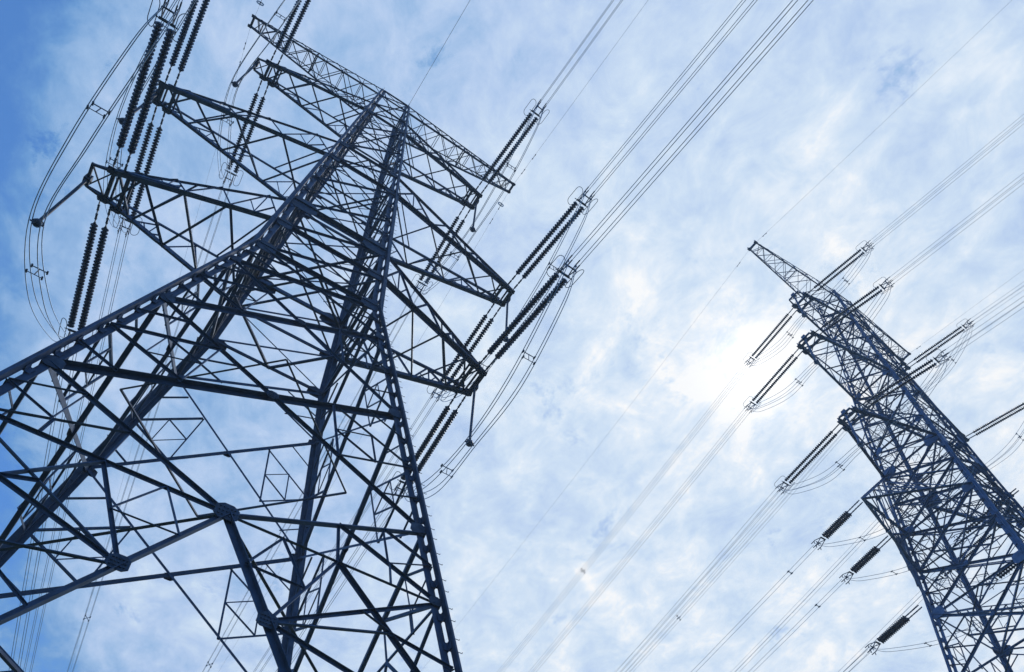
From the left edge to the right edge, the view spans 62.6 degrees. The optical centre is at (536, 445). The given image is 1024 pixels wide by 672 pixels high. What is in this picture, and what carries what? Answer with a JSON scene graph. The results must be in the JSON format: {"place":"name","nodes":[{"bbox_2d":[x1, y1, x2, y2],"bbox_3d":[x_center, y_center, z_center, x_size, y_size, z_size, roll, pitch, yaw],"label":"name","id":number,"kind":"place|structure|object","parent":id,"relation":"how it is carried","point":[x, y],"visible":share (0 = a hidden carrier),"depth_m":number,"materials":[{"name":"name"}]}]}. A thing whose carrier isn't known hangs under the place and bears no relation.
{"place":"outdoors","nodes":[
{"label":"outdoors","id":0,"kind":"place"},
{"bbox_2d":[0,0,1023,671],"label":"sky","id":1,"kind":"structure","parent":0,"point":[833,80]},
{"bbox_3d":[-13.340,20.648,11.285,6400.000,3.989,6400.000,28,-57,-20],"label":"ground","id":2,"kind":"structure","parent":0,"visible":0},
{"bbox_2d":[0,14,515,671],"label":"lattice tower","id":3,"kind":"structure","parent":2,"relation":"on","point":[234,298],"depth_m":40.60,"materials":[{"name":"metal"}]},
{"bbox_2d":[58,201,110,347],"bbox_3d":[-25.943,-9.452,48.358,1.829,1.640,9.594,22,-55,-16],"label":"insulator string","id":4,"kind":"object","parent":3,"relation":"attached to","point":[83,274],"visible":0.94,"depth_m":48.33,"materials":[{"name":"brown ceramic"}]},
{"bbox_2d":[9,345,76,668],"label":"conductor bundle","id":5,"kind":"object","parent":4,"relation":"attached to","point":[42,525],"visible":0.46,"depth_m":57.33,"materials":[{"name":"metal"}]},
{"bbox_2d":[24,3,177,347],"bbox_3d":[-23.293,-12.196,42.770,2.360,5.492,21.179,25,-56,-18],"label":"jumper loop","id":6,"kind":"object","parent":3,"relation":"hanging from","point":[104,115],"visible":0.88,"depth_m":39.21,"materials":[{"name":"metal"}]},
{"bbox_2d":[113,105,165,236],"bbox_3d":[-27.532,-18.808,58.370,1.829,1.634,9.811,23,-56,-17],"label":"insulator string","id":7,"kind":"object","parent":3,"relation":"attached to","point":[149,160],"visible":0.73,"depth_m":58.05,"materials":[{"name":"brown ceramic"}]},
{"bbox_2d":[23,231,127,671],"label":"conductor bundle","id":8,"kind":"object","parent":7,"relation":"attached to","point":[73,444],"visible":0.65,"depth_m":68.16,"materials":[{"name":"metal"}]},
{"bbox_2d":[103,0,195,232],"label":"jumper loop","id":9,"kind":"object","parent":3,"relation":"hanging from","point":[117,167],"visible":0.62,"depth_m":50.67,"materials":[{"name":"metal"}]},
{"bbox_2d":[113,0,190,172],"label":"insulator string","id":10,"kind":"object","parent":3,"relation":"attached to","point":[137,92],"visible":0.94,"depth_m":41.91,"materials":[{"name":"brown ceramic"}]},
{"bbox_2d":[70,30,249,669],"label":"earth wire","id":11,"kind":"object","parent":3,"relation":"attached to","point":[176,287],"visible":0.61,"depth_m":83.87,"materials":[{"name":"metal"}]},
{"bbox_2d":[165,0,209,86],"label":"insulator string","id":12,"kind":"object","parent":3,"relation":"attached to","point":[191,40],"visible":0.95,"depth_m":53.35,"materials":[{"name":"brown ceramic"}]},
{"bbox_2d":[219,78,269,186],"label":"insulator string","id":13,"kind":"object","parent":3,"relation":"attached to","point":[250,132],"visible":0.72,"depth_m":71.01,"materials":[{"name":"brown ceramic"}]},
{"bbox_2d":[67,183,230,671],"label":"conductor bundle","id":14,"kind":"object","parent":13,"relation":"attached to","point":[142,436],"visible":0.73,"depth_m":85.46,"materials":[{"name":"metal"}]},
{"bbox_2d":[217,0,299,183],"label":"jumper loop","id":15,"kind":"object","parent":3,"relation":"hanging from","point":[274,14],"visible":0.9,"depth_m":62.73,"materials":[{"name":"metal"}]},
{"bbox_2d":[270,0,310,65],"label":"insulator string","id":16,"kind":"object","parent":3,"relation":"attached to","point":[293,30],"visible":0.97,"depth_m":66.17,"materials":[{"name":"brown ceramic"}]},
{"bbox_2d":[222,195,506,665],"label":"earth wire","id":17,"kind":"object","parent":3,"relation":"attached to","point":[387,393],"visible":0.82,"depth_m":91.86,"materials":[{"name":"metal"}]},
{"bbox_2d":[389,393,465,498],"bbox_3d":[-7.123,0.222,55.950,1.857,1.640,9.201,28,-57,-20],"label":"insulator string","id":18,"kind":"object","parent":3,"relation":"attached to","point":[431,433],"visible":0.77,"depth_m":55.70,"materials":[{"name":"brown ceramic"}]},
{"bbox_2d":[276,492,400,670],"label":"conductor bundle","id":19,"kind":"object","parent":18,"relation":"attached to","point":[342,573],"visible":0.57,"depth_m":60.70,"materials":[{"name":"metal"}]},
{"bbox_2d":[410,1,469,102],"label":"earth wire","id":20,"kind":"object","parent":3,"relation":"attached to","point":[439,52],"visible":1,"depth_m":75.01,"materials":[{"name":"metal"}]},
{"bbox_2d":[410,206,470,294],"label":"insulator string","id":21,"kind":"object","parent":3,"relation":"attached to","point":[448,232],"visible":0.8,"depth_m":77.45,"materials":[{"name":"brown ceramic"}]},
{"bbox_2d":[202,291,417,671],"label":"conductor bundle","id":22,"kind":"object","parent":21,"relation":"attached to","point":[300,497],"visible":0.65,"depth_m":90.60,"materials":[{"name":"metal"}]},
{"bbox_2d":[427,303,501,401],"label":"insulator string","id":23,"kind":"object","parent":3,"relation":"attached to","point":[472,347],"visible":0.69,"depth_m":67.10,"materials":[{"name":"brown ceramic"}]},
{"bbox_2d":[253,396,435,671],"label":"conductor bundle","id":24,"kind":"object","parent":23,"relation":"attached to","point":[362,513],"visible":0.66,"depth_m":73.65,"materials":[{"name":"metal"}]},
{"bbox_2d":[416,104,543,293],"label":"jumper loop","id":25,"kind":"object","parent":3,"relation":"hanging from","point":[489,197],"visible":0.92,"depth_m":68.97,"materials":[{"name":"metal"}]},
{"bbox_2d":[396,261,575,501],"bbox_3d":[-3.692,-1.992,50.779,0.968,5.489,20.426,28,-57,-20],"label":"jumper loop","id":26,"kind":"object","parent":3,"relation":"hanging from","point":[452,470],"visible":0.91,"depth_m":47.40,"materials":[{"name":"metal"}]},
{"bbox_2d":[433,192,590,401],"bbox_3d":[-2.282,-9.251,62.336,0.959,5.641,20.896,29,-58,-21],"label":"jumper loop","id":27,"kind":"object","parent":3,"relation":"hanging from","point":[538,281],"visible":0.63,"depth_m":58.61,"materials":[{"name":"metal"}]},
{"bbox_2d":[475,99,549,194],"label":"insulator string","id":28,"kind":"object","parent":3,"relation":"attached to","point":[512,138],"visible":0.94,"depth_m":71.64,"materials":[{"name":"brown ceramic"}]},
{"bbox_2d":[541,0,622,105],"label":"conductor bundle","id":29,"kind":"object","parent":28,"relation":"attached to","point":[582,53],"visible":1,"depth_m":66.04,"materials":[{"name":"metal"}]},
{"bbox_2d":[478,255,583,371],"bbox_3d":[-0.535,-7.421,50.092,1.863,1.632,9.803,28,-57,-20],"label":"insulator string","id":30,"kind":"object","parent":3,"relation":"attached to","point":[519,318],"visible":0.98,"depth_m":49.87,"materials":[{"name":"brown ceramic"}]},
{"bbox_2d":[572,0,812,264],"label":"conductor bundle","id":31,"kind":"object","parent":30,"relation":"attached to","point":[696,127],"visible":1,"depth_m":41.46,"materials":[{"name":"metal"}]},
{"bbox_2d":[507,186,597,289],"bbox_3d":[1.035,-14.764,61.680,1.868,1.630,10.006,28,-57,-20],"label":"insulator string","id":32,"kind":"object","parent":3,"relation":"attached to","point":[529,270],"visible":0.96,"depth_m":61.52,"materials":[{"name":"brown ceramic"}]},
{"bbox_2d":[589,0,756,194],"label":"conductor bundle","id":33,"kind":"object","parent":32,"relation":"attached to","point":[675,94],"visible":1,"depth_m":53.69,"materials":[{"name":"metal"}]},
{"bbox_2d":[516,2,646,180],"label":"earth wire","id":34,"kind":"object","parent":3,"relation":"attached to","point":[578,95],"visible":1,"depth_m":76.93,"materials":[{"name":"metal"}]},
{"bbox_2d":[747,240,1023,671],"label":"lattice tower","id":35,"kind":"structure","parent":2,"relation":"on","point":[1003,651],"depth_m":78.77,"materials":[{"name":"metal"}]},
{"bbox_2d":[421,253,746,670],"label":"earth wire","id":36,"kind":"object","parent":35,"relation":"attached to","point":[600,443],"visible":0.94,"depth_m":116.62,"materials":[{"name":"metal"}]},
{"bbox_2d":[621,376,887,664],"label":"earth wire","id":37,"kind":"object","parent":35,"relation":"attached to","point":[728,550],"visible":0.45,"depth_m":131.08,"materials":[{"name":"metal"}]},
{"bbox_2d":[743,308,796,366],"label":"insulator string","id":38,"kind":"object","parent":35,"relation":"attached to","point":[769,335],"visible":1,"depth_m":102.00,"materials":[{"name":"brown ceramic"}]},
{"bbox_2d":[497,368,747,671],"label":"conductor bundle","id":39,"kind":"object","parent":38,"relation":"attached to","point":[627,514],"visible":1,"depth_m":113.29,"materials":[{"name":"metal"}]},
{"bbox_2d":[743,348,802,412],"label":"insulator string","id":40,"kind":"object","parent":35,"relation":"attached to","point":[776,380],"visible":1,"depth_m":91.03,"materials":[{"name":"brown ceramic"}]},
{"bbox_2d":[531,409,747,671],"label":"conductor bundle","id":41,"kind":"object","parent":40,"relation":"attached to","point":[640,540],"visible":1,"depth_m":100.30,"materials":[{"name":"metal"}]},
{"bbox_2d":[774,424,842,494],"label":"insulator string","id":42,"kind":"object","parent":35,"relation":"attached to","point":[807,458],"visible":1,"depth_m":80.71,"materials":[{"name":"brown ceramic"}]},
{"bbox_2d":[616,492,778,671],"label":"conductor bundle","id":43,"kind":"object","parent":42,"relation":"attached to","point":[700,580],"visible":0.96,"depth_m":87.15,"materials":[{"name":"metal"}]},
{"bbox_2d":[749,245,871,365],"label":"jumper loop","id":44,"kind":"object","parent":35,"relation":"hanging from","point":[814,309],"visible":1,"depth_m":94.64,"materials":[{"name":"metal"}]},
{"bbox_2d":[752,281,890,411],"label":"jumper loop","id":45,"kind":"object","parent":35,"relation":"hanging from","point":[829,352],"visible":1,"depth_m":83.76,"materials":[{"name":"metal"}]},
{"bbox_2d":[811,500,862,549],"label":"insulator string","id":46,"kind":"object","parent":35,"relation":"attached to","point":[836,525],"visible":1,"depth_m":75.11,"materials":[{"name":"brown ceramic"}]},
{"bbox_2d":[691,545,815,671],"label":"conductor bundle","id":47,"kind":"object","parent":46,"relation":"attached to","point":[754,606],"visible":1,"depth_m":79.47,"materials":[{"name":"metal"}]},
{"bbox_2d":[815,464,973,546],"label":"jumper loop","id":48,"kind":"object","parent":46,"relation":"hanging from","point":[906,516],"visible":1,"depth_m":70.50,"materials":[{"name":"metal"}]},
{"bbox_2d":[807,240,874,295],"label":"insulator string","id":49,"kind":"object","parent":35,"relation":"attached to","point":[837,269],"visible":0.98,"depth_m":96.33,"materials":[{"name":"brown ceramic"}]},
{"bbox_2d":[871,114,1023,241],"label":"conductor bundle","id":50,"kind":"object","parent":49,"relation":"attached to","point":[947,180],"visible":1,"depth_m":88.23,"materials":[{"name":"metal"}]},
{"bbox_2d":[815,277,894,334],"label":"insulator string","id":51,"kind":"object","parent":35,"relation":"attached to","point":[853,309],"visible":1,"depth_m":85.45,"materials":[{"name":"brown ceramic"}]},
{"bbox_2d":[890,174,1023,281],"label":"conductor bundle","id":52,"kind":"object","parent":51,"relation":"attached to","point":[960,226],"visible":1,"depth_m":78.76,"materials":[{"name":"metal"}]},
{"bbox_2d":[778,355,947,493],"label":"jumper loop","id":53,"kind":"object","parent":35,"relation":"hanging from","point":[914,402],"visible":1,"depth_m":73.31,"materials":[{"name":"metal"}]},
{"bbox_2d":[839,535,890,583],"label":"insulator string","id":54,"kind":"object","parent":35,"relation":"attached to","point":[866,558],"visible":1,"depth_m":75.42,"materials":[{"name":"brown ceramic"}]},
{"bbox_2d":[777,579,843,646],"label":"conductor bundle","id":55,"kind":"object","parent":54,"relation":"attached to","point":[809,611],"visible":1,"depth_m":78.39,"materials":[{"name":"metal"}]},
{"bbox_2d":[848,377,894,427],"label":"insulator string","id":56,"kind":"object","parent":35,"relation":"attached to","point":[884,385],"visible":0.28,"depth_m":107.74,"materials":[{"name":"brown ceramic"}]},
{"bbox_2d":[626,432,843,671],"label":"conductor bundle","id":57,"kind":"object","parent":56,"relation":"attached to","point":[737,551],"visible":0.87,"depth_m":118.58,"materials":[{"name":"metal"}]},
{"bbox_2d":[762,0,1011,236],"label":"earth wire","id":58,"kind":"object","parent":35,"relation":"attached to","point":[886,119],"visible":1,"depth_m":93.06,"materials":[{"name":"metal"}]},
{"bbox_2d":[865,605,921,654],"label":"insulator string","id":59,"kind":"object","parent":35,"relation":"attached to","point":[891,630],"visible":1,"depth_m":70.30,"materials":[{"name":"brown ceramic"}]},
{"bbox_2d":[858,349,950,409],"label":"insulator string","id":60,"kind":"object","parent":35,"relation":"attached to","point":[905,382],"visible":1,"depth_m":75.08,"materials":[{"name":"brown ceramic"}]},
{"bbox_2d":[948,297,1023,355],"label":"conductor bundle","id":61,"kind":"object","parent":60,"relation":"attached to","point":[986,326],"visible":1,"depth_m":70.80,"materials":[{"name":"metal"}]},
{"bbox_2d":[853,322,971,430],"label":"jumper loop","id":62,"kind":"object","parent":35,"relation":"hanging from","point":[935,374],"visible":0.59,"depth_m":100.40,"materials":[{"name":"metal"}]},
{"bbox_2d":[892,452,948,501],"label":"insulator string","id":63,"kind":"object","parent":35,"relation":"attached to","point":[934,469],"visible":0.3,"depth_m":99.12,"materials":[{"name":"brown ceramic"}]},
{"bbox_2d":[735,507,889,671],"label":"conductor bundle","id":64,"kind":"object","parent":63,"relation":"attached to","point":[809,594],"visible":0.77,"depth_m":107.08,"materials":[{"name":"metal"}]},
{"bbox_2d":[843,497,1010,580],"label":"jumper loop","id":65,"kind":"object","parent":35,"relation":"hanging from","point":[934,553],"visible":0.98,"depth_m":70.99,"materials":[{"name":"metal"}]},
{"bbox_2d":[907,318,974,366],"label":"insulator string","id":66,"kind":"object","parent":35,"relation":"attached to","point":[938,342],"visible":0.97,"depth_m":102.45,"materials":[{"name":"brown ceramic"}]},
{"bbox_2d":[972,283,1023,322],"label":"conductor bundle","id":67,"kind":"object","parent":66,"relation":"attached to","point":[1000,301],"visible":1,"depth_m":98.18,"materials":[{"name":"metal"}]},
{"bbox_2d":[873,600,1023,651],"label":"jumper loop","id":68,"kind":"object","parent":35,"relation":"hanging from","point":[950,635],"visible":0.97,"depth_m":66.69,"materials":[{"name":"metal"}]},
{"bbox_2d":[901,423,1023,506],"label":"jumper loop","id":69,"kind":"object","parent":35,"relation":"hanging from","point":[1019,437],"visible":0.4,"depth_m":91.84,"materials":[{"name":"metal"}]},
{"bbox_2d":[930,527,998,585],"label":"insulator string","id":70,"kind":"object","parent":35,"relation":"attached to","point":[970,552],"visible":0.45,"depth_m":88.70,"materials":[{"name":"brown ceramic"}]},
{"bbox_2d":[838,590,931,671],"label":"conductor bundle","id":71,"kind":"object","parent":70,"relation":"attached to","point":[885,630],"visible":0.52,"depth_m":93.49,"materials":[{"name":"metal"}]},
{"bbox_2d":[937,572,1012,586],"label":"jumper loop","id":72,"kind":"object","parent":35,"relation":"hanging from","point":[969,578],"visible":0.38,"depth_m":86.96,"materials":[{"name":"metal"}]},
{"bbox_2d":[951,488,1018,543],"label":"insulator string","id":73,"kind":"object","parent":35,"relation":"attached to","point":[978,522],"visible":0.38,"depth_m":81.36,"materials":[{"name":"brown ceramic"}]},
{"bbox_2d":[965,403,1023,439],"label":"insulator string","id":74,"kind":"object","parent":35,"relation":"attached to","point":[996,422],"visible":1,"depth_m":94.56,"materials":[{"name":"brown ceramic"}]},
{"bbox_2d":[986,563,1017,589],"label":"insulator string","id":75,"kind":"object","parent":35,"relation":"attached to","point":[1003,572],"visible":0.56,"depth_m":76.21,"materials":[{"name":"brown ceramic"}]}
]}

